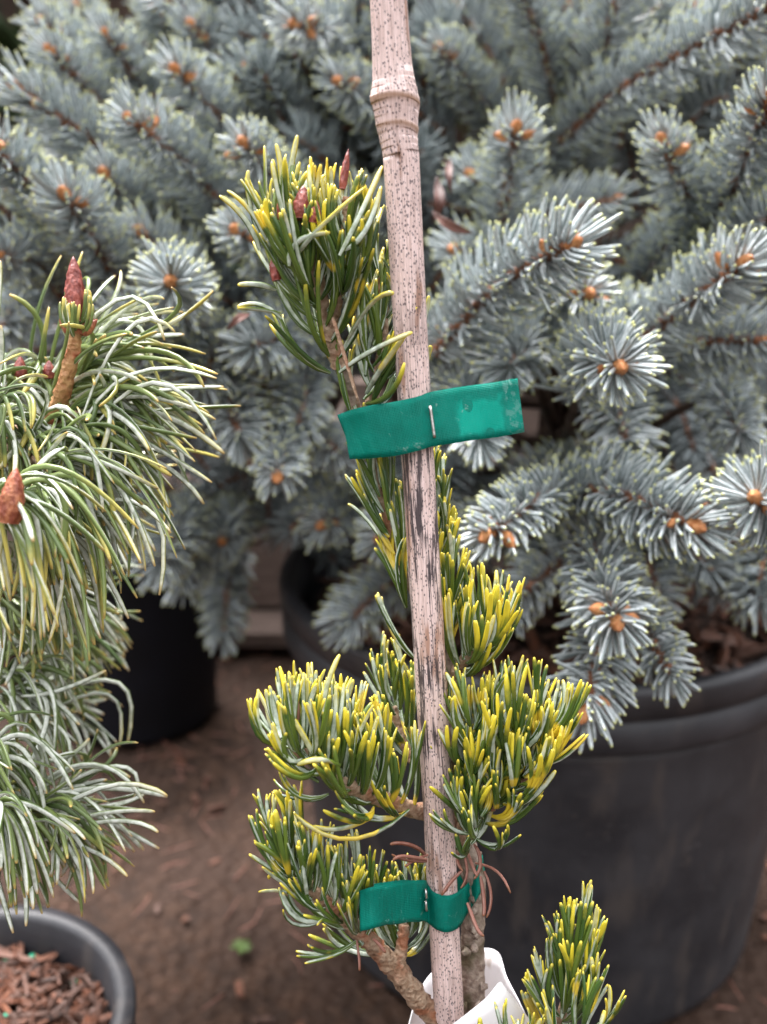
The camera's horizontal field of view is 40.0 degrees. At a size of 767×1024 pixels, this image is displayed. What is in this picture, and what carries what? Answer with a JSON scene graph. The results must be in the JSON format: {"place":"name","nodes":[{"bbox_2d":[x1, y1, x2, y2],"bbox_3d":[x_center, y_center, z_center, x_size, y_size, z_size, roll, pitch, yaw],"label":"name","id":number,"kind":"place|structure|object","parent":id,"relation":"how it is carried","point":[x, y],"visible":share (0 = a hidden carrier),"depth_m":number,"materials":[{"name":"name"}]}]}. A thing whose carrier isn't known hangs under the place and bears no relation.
{"place":"outdoors","nodes":[
{"label":"outdoors","id":0,"kind":"place"},
{"bbox_2d":[0,445,766,1023],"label":"ground","id":1,"kind":"structure","parent":0,"point":[196,961],"depth_m":0.80,"materials":[{"name":"brown soil"}]},
{"bbox_2d":[0,904,136,1023],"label":"nursery pot","id":2,"kind":"object","parent":1,"relation":"on","point":[95,952],"visible":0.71,"depth_m":0.53,"materials":[{"name":"black plastic"}]},
{"bbox_2d":[0,942,111,1023],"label":"potting mix","id":3,"kind":"object","parent":2,"relation":"in","point":[35,988],"visible":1,"depth_m":0.51,"materials":[{"name":"wood"}]},
{"bbox_2d":[0,252,240,932],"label":"curly pine","id":4,"kind":"object","parent":3,"relation":"on","point":[69,405],"visible":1,"depth_m":0.33,"materials":[{"name":"green plant"}]},
{"bbox_2d":[45,453,216,746],"bbox_3d":[-0.250,0.084,1.047,0.185,0.248,0.185,0,18,0],"label":"nursery pot","id":5,"kind":"object","parent":1,"relation":"on","point":[168,680],"visible":0.19,"depth_m":1.00,"materials":[{"name":"black plastic"}]},
{"bbox_2d":[137,464,200,491],"bbox_3d":[-0.248,-0.023,1.011,0.164,0.022,0.165,0,18,0],"label":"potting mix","id":6,"kind":"object","parent":5,"relation":"in","point":[176,480],"visible":0.01,"depth_m":1.03,"materials":[{"name":"soil"}]},
{"bbox_2d":[230,939,251,953],"bbox_3d":[-0.101,0.310,0.752,0.015,0.002,0.014,13,22,35],"label":"weed seedling","id":7,"kind":"object","parent":1,"relation":"on","point":[240,945],"visible":1,"depth_m":0.75,"materials":[{"name":"green plant"}]},
{"bbox_2d":[7,342,591,646],"bbox_3d":[-0.180,-0.036,1.334,0.900,0.306,0.460,0,18,0],"label":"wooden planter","id":8,"kind":"object","parent":1,"relation":"on","point":[265,628],"depth_m":1.23,"materials":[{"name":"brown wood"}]},
{"bbox_2d":[0,0,766,458],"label":"evergreen hedge","id":9,"kind":"object","parent":1,"relation":"on","point":[10,42],"visible":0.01,"depth_m":1.79,"materials":[{"name":"green plant"}]},
{"bbox_2d":[34,650,766,1009],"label":"fallen needles","id":10,"kind":"object","parent":1,"relation":"on","point":[248,864],"visible":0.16,"depth_m":0.86,"materials":[{"name":"brown plant"}]},
{"bbox_2d":[62,647,766,1023],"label":"bark crumbs","id":11,"kind":"object","parent":1,"relation":"on","point":[240,993],"visible":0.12,"depth_m":0.85,"materials":[{"name":"brown wood"}]},
{"bbox_2d":[279,495,766,1023],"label":"nursery pot","id":12,"kind":"object","parent":1,"relation":"on","point":[651,823],"visible":0.43,"depth_m":0.62,"materials":[{"name":"black plastic"}]},
{"bbox_2d":[316,542,766,684],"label":"potting mix","id":13,"kind":"object","parent":12,"relation":"in","point":[720,639],"visible":0.17,"depth_m":0.68,"materials":[{"name":"soil"}]},
{"bbox_2d":[312,0,766,754],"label":"blue spruce","id":14,"kind":"object","parent":13,"relation":"on","point":[612,532],"visible":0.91,"depth_m":0.51,"materials":[{"name":"green plant"}]},
{"bbox_2d":[7,0,730,251],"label":"buds","id":15,"kind":"object","parent":14,"relation":"on","point":[18,71],"visible":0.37,"depth_m":0.56,"materials":[{"name":"orange plant"}]},
{"bbox_2d":[432,177,444,223],"bbox_3d":[0.026,-0.146,0.495,0.006,0.021,0.016,0,18,0],"label":"dry leaf","id":16,"kind":"object","parent":14,"relation":"on","point":[439,198],"visible":1,"depth_m":0.49,"materials":[{"name":"brown plant"}]},
{"bbox_2d":[445,159,452,193],"bbox_3d":[0.031,-0.160,0.504,0.004,0.016,0.017,0,18,0],"label":"dry leaf","id":17,"kind":"object","parent":14,"relation":"on","point":[448,171],"visible":1,"depth_m":0.50,"materials":[{"name":"brown plant"}]},
{"bbox_2d":[432,211,472,233],"bbox_3d":[0.034,-0.134,0.490,0.022,0.011,0.011,-7,19,-20],"label":"dry leaf","id":18,"kind":"object","parent":14,"relation":"on","point":[449,225],"visible":1,"depth_m":0.49,"materials":[{"name":"brown plant"}]},
{"bbox_3d":[0.024,0.343,0.390,0.157,0.164,0.157,0,18,0],"label":"nursery pot","id":19,"kind":"object","parent":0,"visible":0},
{"bbox_3d":[0.025,0.279,0.369,0.140,0.021,0.134,0,18,0],"label":"potting mix","id":20,"kind":"object","parent":19,"relation":"in","visible":0},
{"bbox_2d":[370,0,463,1023],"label":"bamboo stake","id":21,"kind":"object","parent":20,"relation":"in","point":[394,99],"visible":1,"depth_m":0.30,"materials":[{"name":"brown wood"}]},
{"bbox_2d":[359,855,485,931],"bbox_3d":[0.015,0.119,0.324,0.017,0.039,0.062,11,21,30],"label":"plant tie","id":22,"kind":"object","parent":21,"relation":"attached to","point":[394,902],"visible":0.91,"depth_m":0.32,"materials":[{"name":"plastic"}]},
{"bbox_2d":[337,378,524,458],"bbox_3d":[0.012,-0.025,0.307,0.049,0.027,0.039,11,21,30],"label":"plant tie","id":23,"kind":"object","parent":21,"relation":"attached to","point":[453,415],"visible":1,"depth_m":0.30,"materials":[{"name":"plastic"}]},
{"bbox_2d":[408,948,528,1023],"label":"plant label","id":24,"kind":"object","parent":21,"relation":"attached to","point":[499,990],"visible":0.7,"depth_m":0.32,"materials":[{"name":"plastic"}]},
{"bbox_2d":[219,135,625,1023],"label":"variegated pine","id":25,"kind":"object","parent":20,"relation":"in","point":[315,229],"visible":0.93,"depth_m":0.31,"materials":[{"name":"green plant"}]},
{"bbox_3d":[0.090,0.052,1.131,0.329,0.258,0.329,0,18,0],"label":"nursery pot","id":26,"kind":"object","parent":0,"visible":0},
{"bbox_2d":[399,439,590,484],"bbox_3d":[0.090,-0.063,1.094,0.300,0.022,0.300,0,18,0],"label":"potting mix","id":27,"kind":"object","parent":26,"relation":"in","point":[493,461],"visible":0.01,"depth_m":1.09,"materials":[{"name":"soil"}]},
{"bbox_2d":[0,0,483,658],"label":"blue spruce","id":28,"kind":"object","parent":27,"relation":"on","point":[98,196],"visible":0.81,"depth_m":0.57,"materials":[{"name":"green plant"}]},
{"bbox_2d":[226,313,250,330],"bbox_3d":[-0.062,-0.082,0.454,0.009,0.007,0.014,0,18,0],"label":"dry leaf","id":29,"kind":"object","parent":28,"relation":"on","point":[238,318],"visible":1,"depth_m":0.45,"materials":[{"name":"brown plant"}]}
]}

